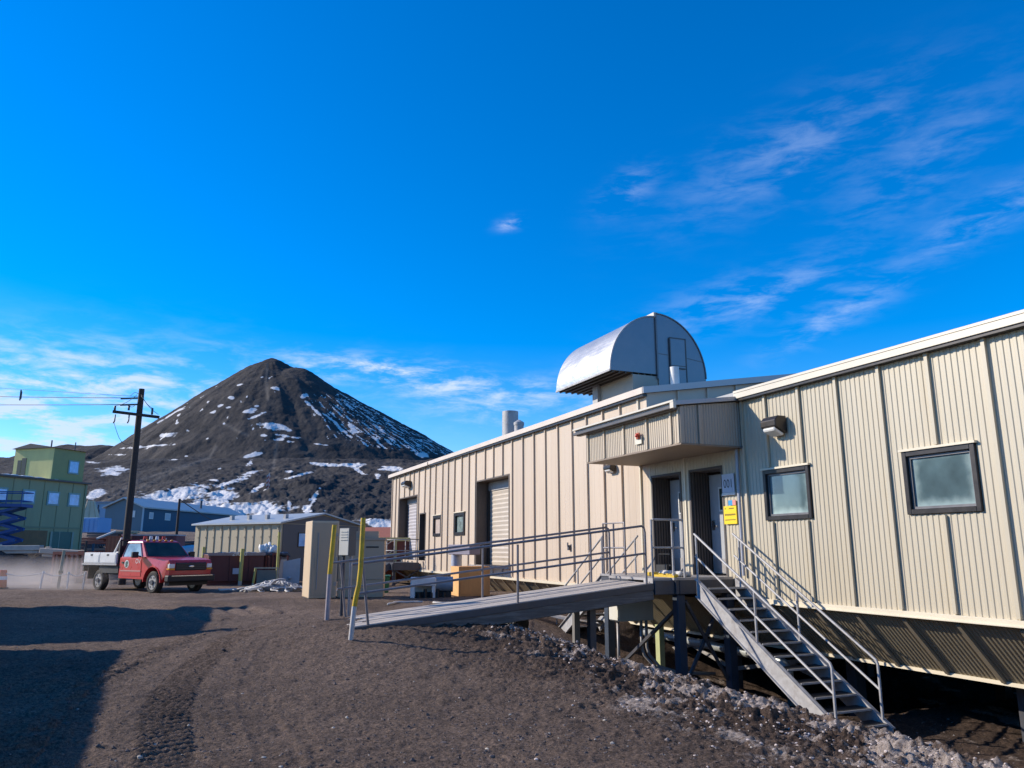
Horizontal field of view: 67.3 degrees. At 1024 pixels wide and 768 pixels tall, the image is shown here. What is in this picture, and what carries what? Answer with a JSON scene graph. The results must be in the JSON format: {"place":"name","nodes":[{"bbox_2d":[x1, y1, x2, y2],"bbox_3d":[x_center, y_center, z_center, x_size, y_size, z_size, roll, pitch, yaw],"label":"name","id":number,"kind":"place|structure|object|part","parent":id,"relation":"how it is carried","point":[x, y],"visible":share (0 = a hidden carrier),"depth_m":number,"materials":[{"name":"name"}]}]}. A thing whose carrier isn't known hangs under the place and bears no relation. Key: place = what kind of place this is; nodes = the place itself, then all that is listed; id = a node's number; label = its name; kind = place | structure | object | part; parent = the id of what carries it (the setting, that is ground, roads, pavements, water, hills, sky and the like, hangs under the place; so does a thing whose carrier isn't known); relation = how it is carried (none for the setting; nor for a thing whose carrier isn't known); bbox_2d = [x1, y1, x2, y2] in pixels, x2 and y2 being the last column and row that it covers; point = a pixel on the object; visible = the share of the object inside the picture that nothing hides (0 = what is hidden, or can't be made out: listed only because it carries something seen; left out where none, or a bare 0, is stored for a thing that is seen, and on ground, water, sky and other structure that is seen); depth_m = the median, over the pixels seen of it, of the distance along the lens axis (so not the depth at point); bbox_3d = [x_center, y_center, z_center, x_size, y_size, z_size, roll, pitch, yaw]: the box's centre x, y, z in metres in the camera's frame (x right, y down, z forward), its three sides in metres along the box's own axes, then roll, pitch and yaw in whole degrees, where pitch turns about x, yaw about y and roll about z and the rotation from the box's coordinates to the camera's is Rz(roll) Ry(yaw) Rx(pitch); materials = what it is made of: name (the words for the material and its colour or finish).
{"place":"outdoors","nodes":[
{"label":"outdoors","id":0,"kind":"place"},
{"bbox_2d":[85,501,113,517],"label":"shed","id":1,"kind":"structure","parent":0,"point":[101,510],"depth_m":126.62,"materials":[{"name":"blue"}]},
{"bbox_2d":[87,532,122,537],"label":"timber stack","id":2,"kind":"object","parent":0,"point":[90,535],"visible":0.36,"depth_m":77.99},
{"bbox_2d":[182,545,193,553],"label":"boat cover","id":3,"kind":"object","parent":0,"point":[188,548],"visible":0.11,"depth_m":52.93,"materials":[{"name":"fabric"}]},
{"bbox_2d":[0,358,453,530],"bbox_3d":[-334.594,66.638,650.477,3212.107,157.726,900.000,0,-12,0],"label":"hill","id":4,"kind":"structure","parent":0,"point":[309,441],"depth_m":470.49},
{"bbox_2d":[266,473,269,488],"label":"radio mast","id":5,"kind":"object","parent":4,"relation":"on","point":[268,482],"visible":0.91,"depth_m":298.31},
{"bbox_2d":[0,529,1023,767],"bbox_3d":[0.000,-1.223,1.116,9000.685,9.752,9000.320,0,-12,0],"label":"ground","id":6,"kind":"structure","parent":0,"point":[28,601],"depth_m":8.96,"materials":[{"name":"gravel"}]},
{"bbox_2d":[0,570,8,588],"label":"traffic drum","id":7,"kind":"object","parent":6,"relation":"on","point":[3,579],"visible":0.99,"depth_m":31.53,"materials":[{"name":"orange plastic"}]},
{"bbox_2d":[0,491,33,545],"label":"scissor lift","id":8,"kind":"object","parent":6,"relation":"on","point":[7,523],"visible":0.52,"depth_m":49.23,"materials":[{"name":"blue paint"}]},
{"bbox_2d":[39,571,44,588],"bbox_3d":[-19.206,8.029,31.415,0.148,0.736,0.100,0,-12,0],"label":"rope post","id":9,"kind":"object","parent":6,"relation":"on","point":[43,572],"visible":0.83,"depth_m":31.39,"materials":[{"name":"metal"}]},
{"bbox_2d":[6,573,83,576],"bbox_3d":[-19.219,7.806,31.515,3.516,0.168,0.138,-1,-12,3],"label":"barrier rope","id":10,"kind":"object","parent":9,"relation":"attached to","point":[44,573],"visible":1,"depth_m":31.47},
{"bbox_2d":[0,440,91,550],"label":"green house","id":11,"kind":"structure","parent":6,"relation":"on","point":[50,478],"depth_m":55.40,"materials":[{"name":"olive siding"},{"name":"dark siding"},{"name":"glass"}]},
{"bbox_2d":[0,487,8,502],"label":"window","id":12,"kind":"structure","parent":11,"relation":"in","point":[2,496],"depth_m":51.04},
{"bbox_2d":[22,489,35,503],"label":"window","id":13,"kind":"structure","parent":11,"relation":"in","point":[28,497],"depth_m":52.89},
{"bbox_2d":[46,491,59,505],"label":"window","id":14,"kind":"structure","parent":11,"relation":"in","point":[53,497],"depth_m":54.72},
{"bbox_2d":[49,531,73,549],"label":"door","id":15,"kind":"structure","parent":11,"relation":"in","point":[58,540],"depth_m":55.19,"materials":[{"name":"metal"}]},
{"bbox_2d":[67,493,80,506],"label":"window","id":16,"kind":"structure","parent":11,"relation":"in","point":[73,498],"depth_m":56.38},
{"bbox_2d":[0,551,117,581],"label":"earth berm","id":17,"kind":"structure","parent":6,"relation":"on","point":[25,564],"depth_m":39.26,"materials":[{"name":"soil"}]},
{"bbox_2d":[0,544,43,553],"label":"beam","id":18,"kind":"structure","parent":17,"relation":"on","point":[13,549],"depth_m":39.43,"materials":[{"name":"metal"}]},
{"bbox_2d":[39,547,83,556],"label":"beam","id":19,"kind":"structure","parent":17,"relation":"on","point":[47,551],"depth_m":38.41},
{"bbox_2d":[56,550,65,588],"bbox_3d":[-18.556,7.690,31.693,0.177,1.645,0.985,6,-13,-25],"label":"wooden stake","id":20,"kind":"object","parent":6,"relation":"on","point":[60,571],"visible":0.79,"depth_m":31.67,"materials":[{"name":"grey wood"}]},
{"bbox_2d":[66,572,69,588],"bbox_3d":[-18.144,8.047,31.411,0.092,0.730,0.092,-5,-13,22],"label":"rope post","id":21,"kind":"object","parent":6,"relation":"on","point":[68,573],"visible":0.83,"depth_m":31.40,"materials":[{"name":"metal"}]},
{"bbox_2d":[49,552,94,583],"bbox_3d":[-20.823,8.763,36.745,2.200,1.470,0.750,-3,-13,15],"label":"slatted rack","id":22,"kind":"object","parent":6,"relation":"on","point":[71,562],"visible":0.65,"depth_m":36.55,"materials":[{"name":"wood"}]},
{"bbox_2d":[82,572,86,588],"bbox_3d":[-17.475,8.055,31.407,0.108,0.733,0.093,5,-13,-22],"label":"rope post","id":23,"kind":"object","parent":6,"relation":"on","point":[85,573],"visible":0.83,"depth_m":31.40,"materials":[{"name":"metal"}]},
{"bbox_2d":[74,551,103,583],"bbox_3d":[-20.185,8.732,36.701,0.990,1.500,0.520,-3,-13,15],"label":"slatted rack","id":24,"kind":"object","parent":6,"relation":"on","point":[78,580],"visible":0.24,"depth_m":36.63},
{"bbox_2d":[84,500,99,517],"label":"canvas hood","id":25,"kind":"object","parent":6,"relation":"on","point":[91,510],"visible":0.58,"depth_m":80.58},
{"bbox_2d":[81,544,104,550],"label":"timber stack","id":26,"kind":"object","parent":6,"relation":"on","point":[95,546],"visible":0.32,"depth_m":66.14,"materials":[{"name":"wood"}]},
{"bbox_2d":[81,537,106,544],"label":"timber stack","id":27,"kind":"object","parent":6,"relation":"on","point":[94,540],"visible":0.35,"depth_m":71.94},
{"bbox_2d":[84,548,104,551],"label":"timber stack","id":28,"kind":"object","parent":6,"relation":"on","point":[102,549],"visible":0.18,"depth_m":64.01,"materials":[{"name":"wood"}]},
{"bbox_2d":[82,518,111,532],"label":"shipping container","id":29,"kind":"object","parent":6,"relation":"on","point":[96,525],"visible":0.56,"depth_m":73.78,"materials":[{"name":"metal"}]},
{"bbox_2d":[96,530,115,538],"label":"long pole","id":30,"kind":"object","parent":6,"relation":"on","point":[109,533],"visible":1,"depth_m":70.52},
{"bbox_2d":[105,536,131,552],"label":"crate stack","id":31,"kind":"object","parent":6,"relation":"on","point":[112,542],"visible":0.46,"depth_m":58.66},
{"bbox_2d":[110,531,139,533],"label":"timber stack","id":32,"kind":"object","parent":6,"relation":"on","point":[134,532],"visible":0.16,"depth_m":81.98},
{"bbox_2d":[112,388,159,584],"bbox_3d":[-17.750,4.808,35.740,2.216,9.365,0.442,0,-12,0],"label":"utility pole","id":33,"kind":"object","parent":6,"relation":"on","point":[138,414],"visible":0.93,"depth_m":36.01,"materials":[{"name":"wood"}]},
{"bbox_2d":[0,396,109,397],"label":"power line","id":34,"kind":"object","parent":33,"relation":"attached to","point":[63,397],"visible":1,"depth_m":39.19,"materials":[{"name":"metal"}]},
{"bbox_2d":[0,404,119,404],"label":"power line","id":35,"kind":"object","parent":33,"relation":"attached to","point":[84,404],"visible":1,"depth_m":38.26,"materials":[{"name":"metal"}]},
{"bbox_2d":[6,388,137,396],"bbox_3d":[-42.493,-0.588,50.239,55.814,8.019,0.016,-6,-14,27],"label":"power line","id":36,"kind":"object","parent":33,"relation":"attached to","point":[72,392],"visible":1,"depth_m":39.19,"materials":[{"name":"metal"}]},
{"bbox_2d":[81,536,214,592],"bbox_3d":[-14.443,7.118,30.503,6.090,2.115,2.604,-8,-15,34],"label":"pickup truck","id":37,"kind":"object","parent":6,"relation":"on","point":[151,565],"visible":0.99,"depth_m":29.52,"materials":[{"name":"red paint"}]},
{"bbox_3d":[-14.600,7.015,29.415,1.420,0.670,0.040,-8,-15,34],"label":"door","id":38,"kind":"part","parent":37,"relation":"part of","materials":[{"name":"red paint"}]},
{"bbox_3d":[-14.557,6.410,29.678,1.332,0.494,0.130,-8,-15,34],"label":"side window","id":39,"kind":"part","parent":37,"relation":"part of","materials":[{"name":"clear glass"}]},
{"bbox_2d":[122,534,185,545],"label":"shipping container","id":40,"kind":"object","parent":6,"relation":"on","point":[180,539],"visible":0.31,"depth_m":59.95,"materials":[{"name":"metal"}]},
{"bbox_2d":[102,497,242,531],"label":"warehouse","id":41,"kind":"structure","parent":6,"relation":"on","point":[149,515],"depth_m":103.16,"materials":[{"name":"blue"}]},
{"bbox_2d":[149,512,153,518],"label":"window","id":42,"kind":"structure","parent":41,"relation":"in","point":[151,514],"depth_m":100.44,"materials":[{"name":"glass"}]},
{"bbox_2d":[164,513,170,520],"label":"window","id":43,"kind":"structure","parent":41,"relation":"in","point":[167,515],"depth_m":104.06,"materials":[{"name":"glass"}]},
{"bbox_2d":[175,499,180,533],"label":"utility pole","id":44,"kind":"object","parent":6,"relation":"on","point":[178,515],"visible":0.66,"depth_m":68.95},
{"bbox_2d":[181,500,211,519],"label":"power line","id":45,"kind":"object","parent":44,"relation":"attached to","point":[196,510],"visible":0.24,"depth_m":72.36,"materials":[{"name":"metal"}]},
{"bbox_2d":[185,541,194,545],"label":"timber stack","id":46,"kind":"object","parent":6,"relation":"on","point":[189,543],"visible":0.1,"depth_m":70.00,"materials":[{"name":"wood"}]},
{"bbox_2d":[238,549,244,584],"bbox_3d":[-12.200,8.270,34.636,0.178,1.659,0.170,0,-12,0],"label":"bollard","id":47,"kind":"object","parent":6,"relation":"on","point":[241,566],"visible":0.83,"depth_m":34.59,"materials":[{"name":"metal"}]},
{"bbox_2d":[203,551,289,584],"bbox_3d":[-12.363,8.607,36.045,3.870,1.481,1.823,7,-14,-28],"label":"dumpster","id":48,"kind":"object","parent":6,"relation":"on","point":[225,568],"visible":0.8,"depth_m":34.97,"materials":[{"name":"red metal"}]},
{"bbox_2d":[252,568,256,584],"bbox_3d":[-11.518,8.640,34.352,0.177,0.799,0.100,0,-12,0],"label":"bollard","id":49,"kind":"object","parent":6,"relation":"on","point":[254,575],"visible":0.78,"depth_m":34.32,"materials":[{"name":"green paint"}]},
{"bbox_2d":[254,567,278,583],"bbox_3d":[-11.042,8.655,34.641,1.063,0.780,0.430,0,-12,0],"label":"rail","id":50,"kind":"object","parent":6,"relation":"on","point":[264,575],"visible":0.81,"depth_m":34.69,"materials":[{"name":"metal"}]},
{"bbox_2d":[263,553,280,569],"bbox_3d":[-11.651,8.732,36.775,1.100,1.300,1.460,2,-12,-10],"label":"dumpster","id":51,"kind":"object","parent":6,"relation":"on","point":[273,558],"visible":0.26,"depth_m":36.21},
{"bbox_2d":[258,542,276,551],"bbox_3d":[-11.687,8.043,37.033,0.961,0.867,0.783,0,-12,0],"label":"rubbish bag","id":52,"kind":"object","parent":51,"relation":"on","point":[268,547],"visible":0.65,"depth_m":36.86,"materials":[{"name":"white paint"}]},
{"bbox_2d":[191,513,359,580],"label":"cabin","id":53,"kind":"object","parent":6,"relation":"on","point":[247,533],"visible":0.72,"depth_m":40.80,"materials":[{"name":"brown metal"}]},
{"bbox_2d":[297,533,304,546],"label":"window","id":54,"kind":"structure","parent":53,"relation":"in","point":[301,536],"depth_m":40.33,"materials":[{"name":"blue glass"}]},
{"bbox_2d":[218,578,336,591],"bbox_3d":[-8.476,7.592,28.613,5.096,0.731,2.262,0,-12,0],"label":"snow pile","id":55,"kind":"object","parent":6,"relation":"on","point":[277,585],"visible":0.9,"depth_m":28.20,"materials":[{"name":"snow"}]},
{"bbox_2d":[276,532,280,575],"bbox_3d":[-10.627,7.946,34.910,0.129,2.408,0.120,0,-12,0],"label":"bollard","id":56,"kind":"object","parent":6,"relation":"on","point":[278,549],"visible":0.67,"depth_m":34.96,"materials":[{"name":"metal"}]},
{"bbox_2d":[282,558,300,582],"bbox_3d":[-10.325,8.736,35.957,0.777,1.150,0.178,2,-12,-11],"label":"sheet panel","id":57,"kind":"object","parent":6,"relation":"on","point":[291,571],"visible":0.97,"depth_m":36.00,"materials":[{"name":"silver metal"}]},
{"bbox_2d":[302,521,338,598],"bbox_3d":[-5.669,5.211,22.779,0.780,2.244,1.190,5,-13,-23],"label":"storage locker","id":58,"kind":"object","parent":6,"relation":"on","point":[317,548],"visible":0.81,"depth_m":22.30,"materials":[{"name":"metal"}]},
{"bbox_3d":[-5.437,5.072,22.276,0.680,2.064,0.029,5,-13,-23],"label":"locker door","id":59,"kind":"part","parent":58,"relation":"part of","materials":[{"name":"beige paint"}]},
{"bbox_2d":[324,525,336,620],"bbox_3d":[-3.143,3.269,13.331,0.139,1.635,0.084,0,-12,0],"label":"marker post","id":60,"kind":"object","parent":6,"relation":"on","point":[329,573],"visible":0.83,"depth_m":13.30,"materials":[{"name":"metal"}]},
{"bbox_2d":[339,528,356,615],"bbox_3d":[-3.105,3.533,14.375,0.250,1.655,0.205,-7,-14,31],"label":"power pedestal","id":61,"kind":"object","parent":6,"relation":"on","point":[347,542],"visible":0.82,"depth_m":14.39,"materials":[{"name":"metal"}]},
{"bbox_2d":[339,528,348,554],"bbox_3d":[-3.153,2.957,14.420,0.230,0.490,0.024,-7,-14,31],"label":"sign","id":62,"kind":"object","parent":61,"relation":"in","point":[344,532],"depth_m":14.41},
{"bbox_2d":[348,518,365,639],"bbox_3d":[-2.303,2.894,11.427,0.191,1.783,0.076,0,-12,0],"label":"marker post","id":63,"kind":"object","parent":6,"relation":"on","point":[359,580],"visible":0.98,"depth_m":11.40,"materials":[{"name":"metal"}]},
{"bbox_2d":[337,531,386,597],"bbox_3d":[-4.492,5.395,23.109,1.380,1.906,1.160,1,-12,-7],"label":"storage locker","id":64,"kind":"object","parent":6,"relation":"on","point":[374,544],"visible":0.68,"depth_m":22.58,"materials":[{"name":"metal"}]},
{"bbox_2d":[365,527,390,536],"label":"storehouse","id":65,"kind":"structure","parent":6,"relation":"on","point":[384,531],"depth_m":63.06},
{"bbox_2d":[384,575,390,592],"bbox_3d":[-4.356,6.699,25.701,0.580,0.600,0.610,2,-12,-10],"label":"waste bin","id":66,"kind":"object","parent":6,"relation":"on","point":[387,577],"visible":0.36,"depth_m":25.50,"materials":[{"name":"green plastic"}]},
{"bbox_2d":[385,539,418,585],"bbox_3d":[-6.189,8.271,35.529,2.649,2.123,4.440,5,-13,-23],"label":"garage landing","id":67,"kind":"object","parent":6,"relation":"on","point":[393,566],"visible":0.45,"depth_m":33.84,"materials":[{"name":"metal"}]},
{"bbox_2d":[379,537,409,579],"bbox_3d":[-5.738,8.472,37.280,1.900,2.020,0.300,1,-12,-6],"label":"storage rack","id":68,"kind":"object","parent":67,"relation":"on","point":[399,544],"visible":0.21,"depth_m":37.36,"materials":[{"name":"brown metal"}]},
{"bbox_2d":[387,601,422,604],"bbox_3d":[-2.955,5.812,20.427,0.458,0.057,1.249,-10,-16,40],"label":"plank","id":69,"kind":"object","parent":6,"relation":"on","point":[394,602],"visible":1,"depth_m":20.62,"materials":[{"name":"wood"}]},
{"bbox_2d":[410,577,452,597],"bbox_3d":[-2.376,6.034,22.775,1.259,0.640,0.700,2,-12,-8],"label":"equipment unit","id":70,"kind":"object","parent":6,"relation":"on","point":[443,590],"visible":0.67,"depth_m":22.57,"materials":[{"name":"white paint"}]},
{"bbox_2d":[448,544,479,565],"bbox_3d":[-1.650,6.340,26.104,0.380,1.740,2.200,5,-13,-23],"label":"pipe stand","id":71,"kind":"object","parent":6,"relation":"on","point":[455,558],"visible":0.52,"depth_m":26.46,"materials":[{"name":"metal"}]},
{"bbox_2d":[451,566,489,595],"bbox_3d":[-1.296,6.082,23.783,0.990,0.870,0.912,4,-13,-20],"label":"wooden crate","id":72,"kind":"object","parent":6,"relation":"on","point":[469,587],"visible":0.88,"depth_m":23.38,"materials":[{"name":"brown wood"}]},
{"bbox_2d":[333,525,653,649],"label":"access ramp","id":73,"kind":"structure","parent":6,"relation":"on","point":[590,598],"depth_m":13.60,"materials":[{"name":"metal"}]},
{"bbox_2d":[8,612,985,767],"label":"pale stones","id":74,"kind":"object","parent":6,"relation":"on","point":[281,766],"visible":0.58,"depth_m":6.83,"materials":[{"name":"stone"}]},
{"bbox_2d":[509,620,528,628],"bbox_3d":[-0.371,4.781,15.478,0.416,0.426,1.712,11,-16,-41],"label":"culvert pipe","id":75,"kind":"object","parent":6,"relation":"on","point":[525,624],"visible":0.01,"depth_m":14.88,"materials":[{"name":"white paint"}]},
{"bbox_2d":[550,615,600,626],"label":"loose beam","id":76,"kind":"structure","parent":6,"relation":"on","point":[581,621],"depth_m":18.25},
{"bbox_2d":[556,535,637,632],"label":"metal staircase","id":77,"kind":"structure","parent":6,"relation":"on","point":[565,625],"depth_m":17.91,"materials":[{"name":"metal"}]},
{"bbox_2d":[655,624,664,665],"bbox_3d":[3.080,5.691,15.937,0.120,1.350,0.150,5,-13,-23],"label":"timber post","id":78,"kind":"object","parent":6,"relation":"on","point":[660,647],"visible":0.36,"depth_m":15.94,"materials":[{"name":"wood"}]},
{"bbox_2d":[609,600,715,675],"bbox_3d":[3.030,5.156,15.734,2.072,1.710,0.635,1,-12,-4],"label":"pipe","id":79,"kind":"object","parent":6,"relation":"on","point":[641,612],"visible":0.72,"depth_m":15.60,"materials":[{"name":"metal"}]},
{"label":"cabinet door","id":80,"kind":"part","parent":79,"relation":"part of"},
{"bbox_2d":[600,518,738,691],"bbox_3d":[2.933,4.522,15.640,1.850,3.411,2.860,5,-13,-23],"label":"entrance landing","id":81,"kind":"object","parent":6,"relation":"on","point":[676,586],"visible":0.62,"depth_m":14.51,"materials":[{"name":"metal"}]},
{"bbox_2d":[647,570,691,576],"bbox_3d":[3.083,3.732,15.127,0.484,0.137,0.995,5,-13,-23],"label":"spill kit","id":82,"kind":"object","parent":81,"relation":"on","point":[677,573],"visible":0.62,"depth_m":14.89,"materials":[{"name":"yellow paint"}]},
{"bbox_2d":[388,309,1023,741],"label":"station building","id":83,"kind":"structure","parent":6,"relation":"on","point":[878,497],"depth_m":13.30,"materials":[{"name":"metal"}]},
{"bbox_2d":[401,481,410,487],"bbox_3d":[-5.051,4.800,36.708,0.359,0.324,0.650,5,-13,-23],"label":"wall lamp","id":84,"kind":"object","parent":83,"relation":"attached to","point":[405,484],"visible":1,"depth_m":36.45,"materials":[{"name":"grey metal"}]},
{"bbox_2d":[406,498,416,559],"bbox_3d":[-4.612,6.895,36.688,0.100,2.890,3.020,5,-13,-23],"label":"overhead door","id":85,"kind":"structure","parent":83,"relation":"in","point":[411,510],"depth_m":37.36,"materials":[{"name":"white metal"}]},
{"bbox_2d":[418,512,425,559],"bbox_3d":[-3.785,6.798,34.274,0.470,2.070,0.950,5,-13,-23],"label":"side door","id":86,"kind":"structure","parent":83,"relation":"in","point":[422,517],"depth_m":34.61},
{"bbox_2d":[432,514,440,536],"bbox_3d":[-3.123,5.941,32.290,0.135,0.896,1.170,5,-13,-23],"label":"window","id":87,"kind":"structure","parent":83,"relation":"in","point":[436,518],"depth_m":32.40,"materials":[{"name":"glass"}]},
{"bbox_2d":[453,511,465,535],"bbox_3d":[-2.008,5.397,29.752,0.155,0.896,1.220,5,-13,-23],"label":"window","id":88,"kind":"structure","parent":83,"relation":"in","point":[459,517],"depth_m":29.82,"materials":[{"name":"grey metal"}]},
{"bbox_2d":[487,479,507,564],"bbox_3d":[-0.268,4.829,26.904,0.100,2.950,2.970,5,-13,-23],"label":"overhead door","id":89,"kind":"structure","parent":83,"relation":"in","point":[497,526],"depth_m":27.48,"materials":[{"name":"white metal"}]},
{"bbox_2d":[603,465,615,473],"bbox_3d":[2.472,2.147,19.433,0.199,0.216,0.350,5,-13,-23],"label":"wall lamp","id":90,"kind":"object","parent":83,"relation":"attached to","point":[608,469],"visible":0.91,"depth_m":19.31,"materials":[{"name":"grey metal"}]},
{"bbox_2d":[556,312,706,403],"bbox_3d":[3.233,-0.380,21.376,2.955,2.500,3.145,5,-13,-23],"label":"ventilation hood","id":91,"kind":"object","parent":83,"relation":"on","point":[651,349],"visible":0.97,"depth_m":20.19,"materials":[{"name":"metal"}]},
{"bbox_2d":[669,337,687,382],"bbox_3d":[4.376,-0.506,20.191,0.520,1.450,0.063,5,-13,-23],"label":"access door","id":92,"kind":"structure","parent":91,"relation":"in","point":[678,356],"depth_m":20.23,"materials":[{"name":"grey metal"}]},
{"bbox_2d":[635,432,641,444],"bbox_3d":[2.550,1.119,15.791,0.124,0.230,0.240,5,-13,-23],"label":"alarm light","id":93,"kind":"object","parent":83,"relation":"attached to","point":[638,438],"visible":1,"depth_m":15.74,"materials":[{"name":"red paint"}]},
{"bbox_2d":[670,480,682,571],"bbox_3d":[3.867,3.164,17.271,0.122,2.050,1.020,5,-13,-23],"label":"door","id":94,"kind":"structure","parent":83,"relation":"in","point":[674,485],"depth_m":17.55,"materials":[{"name":"white metal"}]},
{"bbox_2d":[709,474,725,573],"bbox_3d":[4.436,2.886,15.974,0.122,2.050,0.990,5,-13,-23],"label":"door","id":95,"kind":"structure","parent":83,"relation":"in","point":[718,543],"depth_m":16.23,"materials":[{"name":"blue metal"}]},
{"bbox_2d":[722,473,735,495],"bbox_3d":[4.290,1.994,15.247,0.030,0.420,0.385,5,-13,-22],"label":"number sign","id":96,"kind":"object","parent":83,"relation":"attached to","point":[728,484],"visible":1,"depth_m":15.23,"materials":[{"name":"white"}]},
{"bbox_2d":[723,505,737,523],"bbox_3d":[4.294,2.574,15.116,0.020,0.350,0.380,5,-13,-23],"label":"warning sign","id":97,"kind":"object","parent":83,"relation":"attached to","point":[730,514],"visible":1,"depth_m":15.10,"materials":[{"name":"yellow"}]},
{"bbox_2d":[728,500,735,505],"bbox_3d":[4.321,2.331,15.100,0.014,0.100,0.225,5,-13,-22],"label":"sticker","id":98,"kind":"object","parent":83,"relation":"attached to","point":[731,502],"depth_m":15.11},
{"bbox_2d":[760,415,786,436],"bbox_3d":[4.786,0.776,14.043,0.299,0.352,0.390,5,-13,-23],"label":"wall lamp","id":99,"kind":"object","parent":83,"relation":"attached to","point":[773,426],"visible":1,"depth_m":13.91,"materials":[{"name":"brown metal"}]},
{"bbox_2d":[760,463,813,520],"bbox_3d":[4.947,1.949,13.792,0.145,0.952,1.215,5,-13,-23],"label":"window","id":100,"kind":"structure","parent":83,"relation":"in","point":[787,489],"depth_m":13.80,"materials":[{"name":"glass"}]},
{"bbox_2d":[897,440,983,514],"bbox_3d":[6.152,1.363,11.024,0.145,0.965,1.241,5,-13,-23],"label":"window","id":101,"kind":"structure","parent":83,"relation":"in","point":[942,478],"depth_m":11.01,"materials":[{"name":"glass"}]},
{"bbox_2d":[643,628,795,705],"bbox_3d":[4.139,5.807,16.091,0.220,0.901,5.062,5,-13,-21],"label":"utility pipe","id":102,"kind":"object","parent":6,"relation":"on","point":[716,646],"visible":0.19,"depth_m":15.81,"materials":[{"name":"metal"}]},
{"bbox_2d":[456,623,998,767],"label":"bank clods","id":103,"kind":"object","parent":6,"relation":"on","point":[807,743],"visible":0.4,"depth_m":7.81,"materials":[{"name":"stone"}]},
{"bbox_2d":[458,623,1010,767],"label":"dirty ice lumps","id":104,"kind":"object","parent":6,"relation":"on","point":[761,725],"visible":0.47,"depth_m":7.84,"materials":[{"name":"ice"}]},
{"bbox_2d":[693,533,895,733],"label":"metal staircase","id":105,"kind":"structure","parent":6,"relation":"on","point":[800,647],"depth_m":12.46,"materials":[{"name":"metal"}]},
{"bbox_2d":[0,0,1023,457],"label":"sky","id":106,"kind":"structure","parent":0,"point":[422,209],"materials":[{"name":"blue"}]},
{"bbox_2d":[656,553,671,572],"bbox_3d":[3.241,3.829,16.378,0.250,0.432,0.500,5,-13,-23],"label":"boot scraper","id":107,"kind":"object","parent":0,"point":[659,567],"visible":0.66,"depth_m":16.36,"materials":[{"name":"metal"}]}
]}

